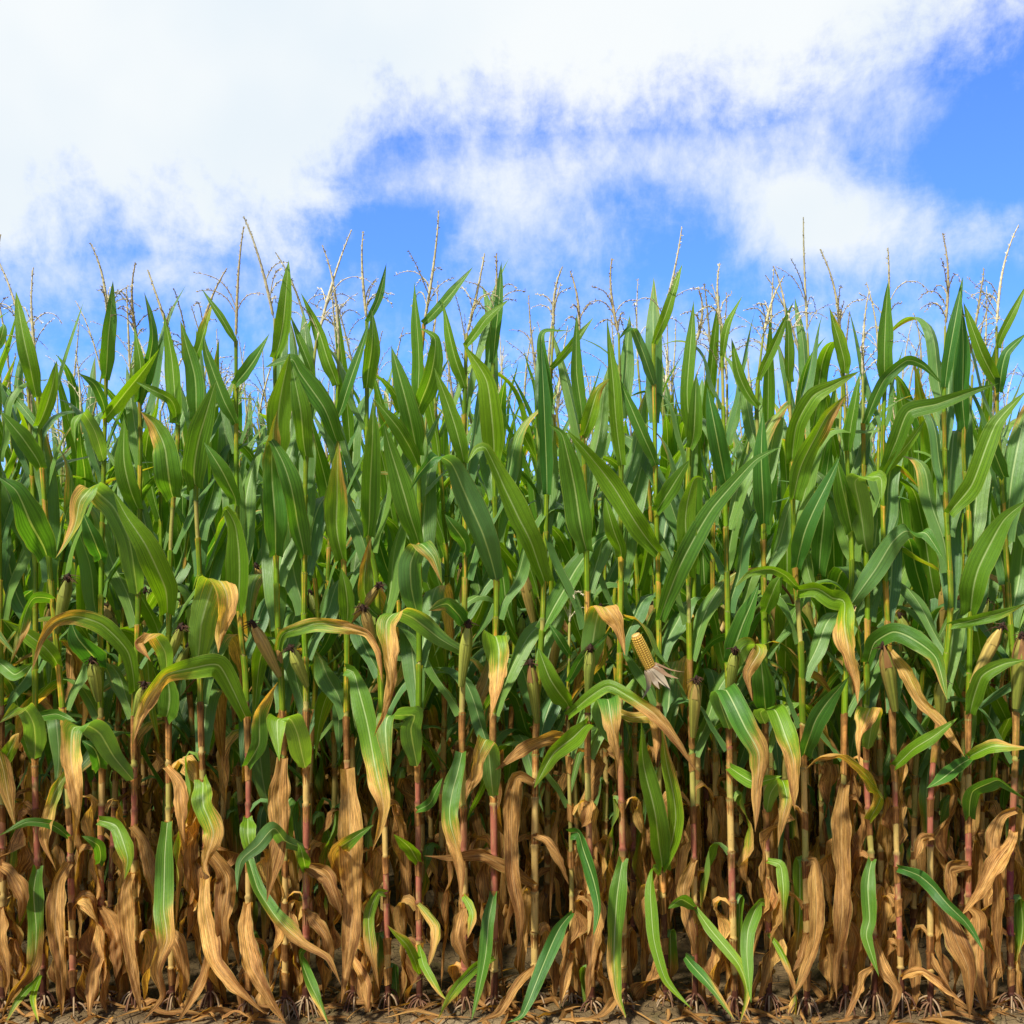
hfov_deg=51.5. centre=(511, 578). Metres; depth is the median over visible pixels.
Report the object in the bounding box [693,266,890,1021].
corn plant
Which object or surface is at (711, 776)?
corn plant
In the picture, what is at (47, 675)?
corn plant
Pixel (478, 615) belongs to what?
corn plant
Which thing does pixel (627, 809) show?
corn plant
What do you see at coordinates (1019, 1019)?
soil crumbs
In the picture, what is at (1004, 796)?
corn plant
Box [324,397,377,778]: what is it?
corn plant
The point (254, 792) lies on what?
corn plant
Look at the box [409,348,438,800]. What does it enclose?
corn plant
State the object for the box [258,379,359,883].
corn plant
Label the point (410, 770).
corn plant
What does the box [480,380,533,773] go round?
corn plant
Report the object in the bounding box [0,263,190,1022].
corn plant
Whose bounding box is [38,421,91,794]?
corn plant
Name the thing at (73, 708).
corn plant
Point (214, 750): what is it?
corn plant
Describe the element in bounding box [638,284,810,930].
corn plant
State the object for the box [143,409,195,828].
corn plant
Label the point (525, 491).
corn plant
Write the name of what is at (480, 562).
corn plant
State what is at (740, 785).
corn plant
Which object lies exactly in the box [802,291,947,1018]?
corn plant
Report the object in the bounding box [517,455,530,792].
corn plant
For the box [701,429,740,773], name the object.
corn plant
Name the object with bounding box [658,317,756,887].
corn plant
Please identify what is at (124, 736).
corn plant
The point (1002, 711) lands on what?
corn plant
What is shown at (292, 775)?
corn plant
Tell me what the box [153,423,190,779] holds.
corn plant
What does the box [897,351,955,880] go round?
corn plant
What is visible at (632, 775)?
corn plant
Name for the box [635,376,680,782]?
corn plant
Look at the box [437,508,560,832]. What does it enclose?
corn plant
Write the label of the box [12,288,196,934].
corn plant
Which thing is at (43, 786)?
corn plant
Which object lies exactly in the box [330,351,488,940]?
corn plant
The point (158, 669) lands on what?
corn plant
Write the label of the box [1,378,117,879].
corn plant
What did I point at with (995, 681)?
corn plant
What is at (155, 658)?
corn plant
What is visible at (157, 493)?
corn plant
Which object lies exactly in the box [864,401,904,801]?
corn plant
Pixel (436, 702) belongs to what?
corn plant
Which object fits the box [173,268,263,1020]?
corn plant
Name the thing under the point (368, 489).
corn plant
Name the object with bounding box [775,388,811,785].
corn plant
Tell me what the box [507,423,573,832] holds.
corn plant
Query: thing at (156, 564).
corn plant
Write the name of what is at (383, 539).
corn plant
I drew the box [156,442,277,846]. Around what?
corn plant
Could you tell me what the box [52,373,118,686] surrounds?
corn plant
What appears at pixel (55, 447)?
corn plant
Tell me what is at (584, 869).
corn plant
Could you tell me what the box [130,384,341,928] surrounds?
corn plant
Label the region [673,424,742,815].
corn plant
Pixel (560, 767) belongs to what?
corn plant
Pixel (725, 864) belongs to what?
corn plant
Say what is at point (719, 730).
corn plant
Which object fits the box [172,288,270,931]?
corn plant
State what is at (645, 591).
corn plant
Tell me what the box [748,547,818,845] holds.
corn plant
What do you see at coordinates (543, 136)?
sky
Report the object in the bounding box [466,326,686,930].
corn plant
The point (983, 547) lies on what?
corn plant
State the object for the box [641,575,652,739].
corn plant
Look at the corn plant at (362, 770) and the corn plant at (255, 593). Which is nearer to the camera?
the corn plant at (255, 593)
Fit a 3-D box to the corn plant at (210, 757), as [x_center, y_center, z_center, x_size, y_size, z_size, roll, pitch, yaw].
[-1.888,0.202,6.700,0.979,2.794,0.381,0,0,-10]
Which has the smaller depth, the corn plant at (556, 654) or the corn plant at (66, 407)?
the corn plant at (556, 654)
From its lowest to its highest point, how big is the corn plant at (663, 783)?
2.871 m
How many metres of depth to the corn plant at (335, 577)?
5.17 m
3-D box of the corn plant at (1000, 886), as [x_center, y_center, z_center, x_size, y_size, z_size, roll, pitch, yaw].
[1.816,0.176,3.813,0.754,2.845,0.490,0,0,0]
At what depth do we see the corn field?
3.85 m
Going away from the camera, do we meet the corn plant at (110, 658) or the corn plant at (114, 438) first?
the corn plant at (110, 658)
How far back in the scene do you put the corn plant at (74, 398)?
5.12 m
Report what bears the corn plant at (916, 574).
on the ground
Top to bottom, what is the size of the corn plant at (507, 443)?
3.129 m
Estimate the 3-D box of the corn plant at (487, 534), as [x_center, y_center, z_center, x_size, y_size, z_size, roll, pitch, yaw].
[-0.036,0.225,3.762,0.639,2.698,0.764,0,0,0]
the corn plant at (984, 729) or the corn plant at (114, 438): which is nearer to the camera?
the corn plant at (984, 729)
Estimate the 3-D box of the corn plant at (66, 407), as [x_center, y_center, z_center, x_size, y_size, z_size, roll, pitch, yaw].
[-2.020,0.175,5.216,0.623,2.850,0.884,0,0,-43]
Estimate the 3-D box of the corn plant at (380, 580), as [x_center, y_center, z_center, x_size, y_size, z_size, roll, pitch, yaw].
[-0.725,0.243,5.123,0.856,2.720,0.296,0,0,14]
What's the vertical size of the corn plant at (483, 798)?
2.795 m
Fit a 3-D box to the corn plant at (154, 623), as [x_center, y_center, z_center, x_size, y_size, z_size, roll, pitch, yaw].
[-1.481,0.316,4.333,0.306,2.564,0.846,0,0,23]
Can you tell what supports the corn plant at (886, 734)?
on the ground
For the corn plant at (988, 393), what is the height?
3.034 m
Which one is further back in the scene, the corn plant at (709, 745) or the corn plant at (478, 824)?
the corn plant at (709, 745)
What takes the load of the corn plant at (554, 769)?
on the ground
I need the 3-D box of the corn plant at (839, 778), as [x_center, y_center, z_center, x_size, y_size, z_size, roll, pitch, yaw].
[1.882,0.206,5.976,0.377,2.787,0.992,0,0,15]
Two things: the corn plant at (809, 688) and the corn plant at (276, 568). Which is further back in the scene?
the corn plant at (809, 688)
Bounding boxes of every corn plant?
[0,234,99,1015]
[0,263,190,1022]
[0,267,158,1017]
[0,308,83,939]
[0,319,110,937]
[1,353,64,825]
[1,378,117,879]
[4,322,186,930]
[5,300,107,858]
[5,376,67,929]
[5,446,79,876]
[7,386,25,837]
[8,414,111,849]
[10,319,160,883]
[10,732,21,780]
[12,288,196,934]
[12,459,44,802]
[15,243,179,1015]
[19,472,45,774]
[32,262,247,1011]
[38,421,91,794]
[43,638,65,816]
[44,350,125,932]
[44,358,196,929]
[50,392,83,840]
[50,398,157,890]
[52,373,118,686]
[62,378,184,891]
[68,380,169,837]
[71,460,158,816]
[104,414,176,845]
[104,424,158,793]
[105,377,159,794]
[107,270,261,1018]
[107,426,122,801]
[108,306,271,939]
[127,402,160,810]
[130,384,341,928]
[132,226,340,1023]
[142,348,222,867]
[142,381,195,777]
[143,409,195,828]
[144,429,161,790]
[152,423,177,741]
[153,406,178,741]
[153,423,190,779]
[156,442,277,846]
[158,329,248,884]
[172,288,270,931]
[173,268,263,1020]
[177,354,297,879]
[181,382,399,940]
[191,397,261,880]
[205,374,244,810]
[208,440,255,801]
[213,345,266,814]
[220,336,267,821]
[231,360,326,860]
[231,389,261,790]
[231,767,244,794]
[235,230,399,1023]
[237,282,449,924]
[239,252,333,941]
[241,216,381,1020]
[246,395,343,837]
[247,351,300,797]
[248,380,294,824]
[249,386,357,835]
[249,421,380,820]
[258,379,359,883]
[266,245,442,1012]
[266,413,423,846]
[286,380,376,884]
[292,444,387,828]
[293,368,397,838]
[297,331,395,881]
[309,231,454,1014]
[309,327,474,936]
[312,289,401,925]
[315,426,363,814]
[316,376,331,776]
[322,307,405,826]
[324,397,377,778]
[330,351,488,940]
[335,253,557,1015]
[337,368,459,888]
[338,539,393,812]
[339,534,383,820]
[355,350,443,885]
[356,341,547,931]
[361,594,472,798]
[364,281,563,943]
[375,210,472,1015]
[376,365,534,832]
[378,396,454,843]
[392,409,401,775]
[394,409,559,886]
[394,729,401,775]
[396,371,473,832]
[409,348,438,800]
[410,253,578,1019]
[423,483,458,782]
[427,266,624,1022]
[430,295,536,892]
[433,295,623,950]
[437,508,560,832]
[439,326,609,882]
[440,670,478,749]
[443,326,559,946]
[447,407,532,800]
[447,561,481,758]
[451,379,531,835]
[457,337,533,782]
[460,346,534,887]
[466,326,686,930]
[467,283,643,934]
[467,590,698,1022]
[470,377,636,841]
[472,361,583,863]
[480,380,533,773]
[493,321,572,845]
[501,270,684,1013]
[505,315,722,931]
[505,444,523,554]
[506,480,531,793]
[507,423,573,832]
[510,431,675,878]
[511,442,590,799]
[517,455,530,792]
[518,365,679,933]
[526,455,561,775]
[528,258,711,1018]
[553,370,600,824]
[555,414,709,881]
[559,423,626,832]
[560,375,630,831]
[562,380,591,794]
[565,288,805,1022]
[566,226,779,1007]
[570,437,632,791]
[572,279,741,931]
[577,747,584,796]
[591,385,652,796]
[593,293,804,928]
[597,417,648,825]
[598,387,678,794]
[623,419,651,882]
[625,372,738,845]
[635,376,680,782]
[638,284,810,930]
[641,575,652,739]
[645,263,837,1019]
[648,355,760,830]
[651,442,686,761]
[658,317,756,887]
[662,325,716,793]
[662,345,706,866]
[665,274,860,1017]
[671,269,840,941]
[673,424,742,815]
[675,412,817,886]
[678,283,738,931]
[680,352,776,786]
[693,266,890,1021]
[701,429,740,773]
[701,455,731,774]
[708,376,758,779]
[709,249,974,1015]
[710,440,897,870]
[711,440,747,769]
[718,342,779,878]
[730,357,774,788]
[732,419,759,815]
[732,461,806,797]
[737,217,861,929]
[738,425,778,816]
[739,389,814,829]
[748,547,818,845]
[765,275,827,940]
[770,499,801,831]
[771,378,814,790]
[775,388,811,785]
[776,390,872,808]
[777,312,874,834]
[778,329,856,872]
[779,248,998,1018]
[791,282,957,940]
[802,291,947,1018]
[804,375,885,825]
[807,394,843,774]
[811,233,1023,1023]
[811,384,867,801]
[811,406,995,889]
[813,335,1009,938]
[824,373,881,853]
[842,377,908,876]
[859,292,1023,929]
[860,268,1023,1010]
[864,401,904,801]
[870,449,875,768]
[873,320,937,830]
[882,386,1002,884]
[886,428,891,797]
[888,427,993,842]
[891,387,933,835]
[895,313,1000,942]
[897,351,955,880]
[902,401,1012,857]
[904,613,920,801]
[906,225,1023,1012]
[922,451,1023,866]
[935,286,1008,847]
[947,701,959,846]
[950,341,1018,932]
[971,745,999,802]
[972,343,1023,818]
[974,394,1006,823]
[974,736,1009,777]
[978,392,1023,841]
[990,624,1023,839]
[990,752,1000,803]
[1004,364,1023,813]
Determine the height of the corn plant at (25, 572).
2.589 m
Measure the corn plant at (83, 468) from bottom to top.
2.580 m
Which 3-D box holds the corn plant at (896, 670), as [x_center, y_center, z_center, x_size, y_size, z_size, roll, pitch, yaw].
[1.308,0.214,3.776,0.441,2.727,0.744,0,0,-13]
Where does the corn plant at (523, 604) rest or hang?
on the ground
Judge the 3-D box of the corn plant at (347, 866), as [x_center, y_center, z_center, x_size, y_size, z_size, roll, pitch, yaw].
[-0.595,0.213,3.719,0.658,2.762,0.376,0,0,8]
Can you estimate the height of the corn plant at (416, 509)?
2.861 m
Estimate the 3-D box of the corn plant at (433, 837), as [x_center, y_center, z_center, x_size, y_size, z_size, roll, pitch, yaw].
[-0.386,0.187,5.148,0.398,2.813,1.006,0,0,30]
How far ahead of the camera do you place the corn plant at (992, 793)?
5.95 m
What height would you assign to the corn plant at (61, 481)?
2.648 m
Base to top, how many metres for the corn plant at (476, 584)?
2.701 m
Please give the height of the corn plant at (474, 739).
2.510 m
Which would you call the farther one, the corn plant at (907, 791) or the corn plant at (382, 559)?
the corn plant at (907, 791)
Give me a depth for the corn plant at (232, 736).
4.35 m
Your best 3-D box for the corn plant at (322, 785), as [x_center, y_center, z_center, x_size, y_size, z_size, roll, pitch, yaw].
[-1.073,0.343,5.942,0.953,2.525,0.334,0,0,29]
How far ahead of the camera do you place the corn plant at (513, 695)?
4.40 m
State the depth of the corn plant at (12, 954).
3.68 m
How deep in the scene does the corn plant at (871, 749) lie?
7.37 m
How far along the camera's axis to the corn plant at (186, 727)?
4.43 m
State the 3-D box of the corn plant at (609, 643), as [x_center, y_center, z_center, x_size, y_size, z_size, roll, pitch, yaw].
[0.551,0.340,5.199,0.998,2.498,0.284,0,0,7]
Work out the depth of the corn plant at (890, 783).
6.73 m
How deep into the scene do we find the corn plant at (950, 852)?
5.23 m
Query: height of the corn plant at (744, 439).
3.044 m
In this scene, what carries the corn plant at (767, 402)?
on the ground
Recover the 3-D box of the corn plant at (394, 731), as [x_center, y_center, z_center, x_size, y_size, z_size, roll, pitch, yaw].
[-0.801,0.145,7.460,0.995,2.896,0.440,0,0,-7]
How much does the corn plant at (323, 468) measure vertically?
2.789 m
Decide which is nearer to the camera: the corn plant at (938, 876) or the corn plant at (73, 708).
the corn plant at (938, 876)
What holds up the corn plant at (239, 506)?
on the ground
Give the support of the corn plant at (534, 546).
on the ground
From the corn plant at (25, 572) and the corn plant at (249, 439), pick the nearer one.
the corn plant at (249, 439)
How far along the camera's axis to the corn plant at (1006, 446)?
6.65 m
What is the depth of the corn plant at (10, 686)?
4.46 m
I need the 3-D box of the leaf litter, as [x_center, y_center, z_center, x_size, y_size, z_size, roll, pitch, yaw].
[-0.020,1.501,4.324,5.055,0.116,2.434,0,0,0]
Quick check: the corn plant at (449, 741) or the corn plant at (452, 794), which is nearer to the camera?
the corn plant at (452, 794)
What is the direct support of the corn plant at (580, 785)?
on the ground
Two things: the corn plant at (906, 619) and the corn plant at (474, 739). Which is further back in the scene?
the corn plant at (906, 619)
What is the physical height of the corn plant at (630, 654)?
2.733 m
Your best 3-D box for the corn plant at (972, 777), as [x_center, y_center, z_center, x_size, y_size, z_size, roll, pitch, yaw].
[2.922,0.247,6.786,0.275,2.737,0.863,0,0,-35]
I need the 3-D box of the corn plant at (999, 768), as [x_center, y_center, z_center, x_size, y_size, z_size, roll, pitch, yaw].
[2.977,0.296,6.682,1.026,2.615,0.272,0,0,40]
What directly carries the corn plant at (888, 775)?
on the ground
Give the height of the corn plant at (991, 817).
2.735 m
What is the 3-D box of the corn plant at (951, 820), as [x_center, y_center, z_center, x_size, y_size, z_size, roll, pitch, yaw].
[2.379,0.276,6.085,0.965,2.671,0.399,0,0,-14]
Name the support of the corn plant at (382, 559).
on the ground
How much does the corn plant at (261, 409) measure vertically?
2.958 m
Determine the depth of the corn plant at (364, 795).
5.84 m
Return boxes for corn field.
[0,311,1023,995]
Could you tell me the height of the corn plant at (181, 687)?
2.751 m
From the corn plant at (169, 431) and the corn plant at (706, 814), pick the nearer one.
the corn plant at (706, 814)
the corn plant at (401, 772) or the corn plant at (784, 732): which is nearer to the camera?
the corn plant at (784, 732)
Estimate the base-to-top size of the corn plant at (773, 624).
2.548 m
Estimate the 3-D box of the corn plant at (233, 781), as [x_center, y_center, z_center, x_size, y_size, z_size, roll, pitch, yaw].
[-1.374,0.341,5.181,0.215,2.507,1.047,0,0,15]
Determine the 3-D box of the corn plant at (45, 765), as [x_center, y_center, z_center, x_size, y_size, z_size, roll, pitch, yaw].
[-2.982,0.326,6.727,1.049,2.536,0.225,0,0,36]
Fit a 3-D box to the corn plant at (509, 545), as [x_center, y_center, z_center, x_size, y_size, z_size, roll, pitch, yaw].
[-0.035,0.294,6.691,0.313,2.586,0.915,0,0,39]
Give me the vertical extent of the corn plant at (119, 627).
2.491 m
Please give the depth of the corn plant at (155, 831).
5.19 m
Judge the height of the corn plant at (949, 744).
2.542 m
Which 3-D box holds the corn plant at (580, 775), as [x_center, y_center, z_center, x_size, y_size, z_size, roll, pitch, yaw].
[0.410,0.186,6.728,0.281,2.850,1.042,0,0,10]
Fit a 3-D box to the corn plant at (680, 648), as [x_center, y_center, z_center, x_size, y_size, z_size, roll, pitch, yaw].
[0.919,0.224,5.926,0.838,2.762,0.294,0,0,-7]
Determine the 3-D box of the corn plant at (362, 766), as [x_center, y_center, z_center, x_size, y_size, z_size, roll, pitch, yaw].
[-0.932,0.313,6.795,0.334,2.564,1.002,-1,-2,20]
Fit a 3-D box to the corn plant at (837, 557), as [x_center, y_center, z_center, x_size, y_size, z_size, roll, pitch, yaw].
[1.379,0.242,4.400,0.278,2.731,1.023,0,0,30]
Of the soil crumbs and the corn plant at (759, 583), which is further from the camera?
the corn plant at (759, 583)
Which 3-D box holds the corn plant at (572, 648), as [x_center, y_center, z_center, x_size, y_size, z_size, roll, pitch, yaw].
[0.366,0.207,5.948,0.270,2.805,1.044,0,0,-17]
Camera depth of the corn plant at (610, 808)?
5.18 m
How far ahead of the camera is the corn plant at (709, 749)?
6.71 m
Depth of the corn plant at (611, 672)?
5.99 m
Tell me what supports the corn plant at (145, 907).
on the ground
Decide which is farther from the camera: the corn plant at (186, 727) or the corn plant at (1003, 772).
the corn plant at (1003, 772)
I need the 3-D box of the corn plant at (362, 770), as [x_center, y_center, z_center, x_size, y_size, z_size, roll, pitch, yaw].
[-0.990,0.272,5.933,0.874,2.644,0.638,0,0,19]
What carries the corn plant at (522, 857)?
on the ground
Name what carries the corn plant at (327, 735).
on the ground
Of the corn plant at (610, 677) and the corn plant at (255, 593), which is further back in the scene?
the corn plant at (610, 677)
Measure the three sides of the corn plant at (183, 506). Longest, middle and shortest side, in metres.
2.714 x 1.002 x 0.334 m
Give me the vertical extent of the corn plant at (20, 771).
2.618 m
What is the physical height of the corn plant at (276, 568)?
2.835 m
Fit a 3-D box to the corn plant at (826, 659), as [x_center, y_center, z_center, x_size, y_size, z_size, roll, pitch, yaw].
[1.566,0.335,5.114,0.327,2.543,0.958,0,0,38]
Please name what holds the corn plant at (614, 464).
on the ground
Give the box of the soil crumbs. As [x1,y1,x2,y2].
[0,887,1023,1023]
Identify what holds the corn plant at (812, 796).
on the ground
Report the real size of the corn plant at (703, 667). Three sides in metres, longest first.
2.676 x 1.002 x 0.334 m
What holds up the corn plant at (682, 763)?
on the ground
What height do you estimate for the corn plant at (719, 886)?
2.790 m
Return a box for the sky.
[0,0,1023,493]
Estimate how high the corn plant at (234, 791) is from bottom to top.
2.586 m
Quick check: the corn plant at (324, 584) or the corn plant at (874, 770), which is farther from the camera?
the corn plant at (324, 584)
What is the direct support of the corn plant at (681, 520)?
on the ground
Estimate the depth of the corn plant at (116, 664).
5.97 m
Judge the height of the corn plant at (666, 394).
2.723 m
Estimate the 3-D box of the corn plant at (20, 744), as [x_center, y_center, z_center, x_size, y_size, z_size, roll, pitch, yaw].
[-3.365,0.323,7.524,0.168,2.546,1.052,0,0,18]
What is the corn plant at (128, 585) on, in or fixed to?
on the ground
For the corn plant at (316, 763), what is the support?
on the ground
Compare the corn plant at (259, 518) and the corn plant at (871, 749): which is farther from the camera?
the corn plant at (871, 749)
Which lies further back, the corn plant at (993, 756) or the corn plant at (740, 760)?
the corn plant at (993, 756)
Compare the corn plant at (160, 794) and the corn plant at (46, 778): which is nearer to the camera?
the corn plant at (46, 778)
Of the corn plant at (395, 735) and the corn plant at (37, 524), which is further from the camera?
the corn plant at (395, 735)
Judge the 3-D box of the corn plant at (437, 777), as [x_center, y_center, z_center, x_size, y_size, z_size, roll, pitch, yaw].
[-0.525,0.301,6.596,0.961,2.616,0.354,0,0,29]
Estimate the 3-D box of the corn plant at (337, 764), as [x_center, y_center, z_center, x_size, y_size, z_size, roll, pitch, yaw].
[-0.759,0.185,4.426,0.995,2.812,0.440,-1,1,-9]
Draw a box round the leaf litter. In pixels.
[0,878,1023,1023]
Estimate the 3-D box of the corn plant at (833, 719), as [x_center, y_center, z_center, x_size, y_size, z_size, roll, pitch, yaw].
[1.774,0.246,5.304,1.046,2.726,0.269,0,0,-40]
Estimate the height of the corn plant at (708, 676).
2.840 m
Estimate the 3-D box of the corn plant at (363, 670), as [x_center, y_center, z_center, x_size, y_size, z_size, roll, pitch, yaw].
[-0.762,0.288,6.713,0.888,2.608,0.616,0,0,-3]
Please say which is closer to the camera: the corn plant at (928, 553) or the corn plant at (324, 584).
the corn plant at (928, 553)
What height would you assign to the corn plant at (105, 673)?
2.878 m
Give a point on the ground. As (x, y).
(682, 972)
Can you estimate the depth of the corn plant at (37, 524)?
3.64 m
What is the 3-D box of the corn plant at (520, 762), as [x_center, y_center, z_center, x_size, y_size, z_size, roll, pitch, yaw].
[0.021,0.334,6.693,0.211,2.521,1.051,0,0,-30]
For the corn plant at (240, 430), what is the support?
on the ground
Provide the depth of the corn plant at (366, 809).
5.20 m
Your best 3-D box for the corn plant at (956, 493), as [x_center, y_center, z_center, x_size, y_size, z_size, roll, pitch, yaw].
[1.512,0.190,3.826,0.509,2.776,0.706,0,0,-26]
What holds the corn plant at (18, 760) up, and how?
on the ground
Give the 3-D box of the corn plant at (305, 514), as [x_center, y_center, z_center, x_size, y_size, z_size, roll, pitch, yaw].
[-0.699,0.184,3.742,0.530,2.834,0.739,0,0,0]
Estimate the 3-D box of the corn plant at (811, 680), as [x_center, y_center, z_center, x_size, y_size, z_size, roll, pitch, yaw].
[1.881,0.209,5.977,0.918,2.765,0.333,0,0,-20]
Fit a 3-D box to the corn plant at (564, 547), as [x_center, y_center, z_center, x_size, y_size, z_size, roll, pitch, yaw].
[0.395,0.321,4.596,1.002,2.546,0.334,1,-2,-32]
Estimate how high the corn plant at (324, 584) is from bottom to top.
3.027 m
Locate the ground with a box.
[0,726,1023,1023]
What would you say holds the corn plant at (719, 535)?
on the ground
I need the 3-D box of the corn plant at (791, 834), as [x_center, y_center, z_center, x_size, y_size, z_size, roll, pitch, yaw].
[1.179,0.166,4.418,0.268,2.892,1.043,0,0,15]
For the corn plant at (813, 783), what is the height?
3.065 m
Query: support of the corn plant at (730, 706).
on the ground
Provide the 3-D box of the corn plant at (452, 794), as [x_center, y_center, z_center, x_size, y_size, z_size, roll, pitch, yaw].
[-0.242,0.218,3.615,0.816,2.726,0.554,0,0,0]
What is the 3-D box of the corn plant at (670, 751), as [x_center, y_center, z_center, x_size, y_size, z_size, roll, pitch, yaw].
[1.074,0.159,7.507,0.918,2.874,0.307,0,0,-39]
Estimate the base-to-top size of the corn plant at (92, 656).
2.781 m
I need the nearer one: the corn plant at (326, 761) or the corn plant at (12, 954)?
the corn plant at (12, 954)
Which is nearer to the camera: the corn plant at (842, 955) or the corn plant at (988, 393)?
the corn plant at (842, 955)
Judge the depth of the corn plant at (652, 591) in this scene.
6.66 m
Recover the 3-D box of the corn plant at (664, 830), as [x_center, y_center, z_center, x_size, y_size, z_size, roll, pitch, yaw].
[0.538,0.189,3.850,0.716,2.827,0.684,0,0,0]
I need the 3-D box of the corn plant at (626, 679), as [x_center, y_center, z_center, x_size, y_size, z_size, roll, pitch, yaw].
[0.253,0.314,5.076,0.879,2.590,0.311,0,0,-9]
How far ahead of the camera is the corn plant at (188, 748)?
5.14 m
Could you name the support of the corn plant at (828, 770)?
on the ground
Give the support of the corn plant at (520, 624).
on the ground
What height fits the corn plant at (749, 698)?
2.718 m
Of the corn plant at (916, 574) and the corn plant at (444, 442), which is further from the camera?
the corn plant at (444, 442)
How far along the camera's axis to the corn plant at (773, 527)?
5.14 m
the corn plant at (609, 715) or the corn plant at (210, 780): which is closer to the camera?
the corn plant at (609, 715)
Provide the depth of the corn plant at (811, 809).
5.13 m
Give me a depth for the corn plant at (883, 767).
4.46 m
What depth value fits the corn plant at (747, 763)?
5.89 m
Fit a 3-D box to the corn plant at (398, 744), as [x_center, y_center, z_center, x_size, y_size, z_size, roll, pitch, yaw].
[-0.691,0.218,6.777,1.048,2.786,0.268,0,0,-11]
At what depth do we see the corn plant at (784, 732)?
3.65 m
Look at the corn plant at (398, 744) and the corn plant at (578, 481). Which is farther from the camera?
the corn plant at (398, 744)
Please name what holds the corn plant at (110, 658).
on the ground
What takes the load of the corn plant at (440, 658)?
on the ground
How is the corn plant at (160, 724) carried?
on the ground
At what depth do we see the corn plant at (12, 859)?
4.42 m
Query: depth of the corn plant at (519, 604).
5.96 m

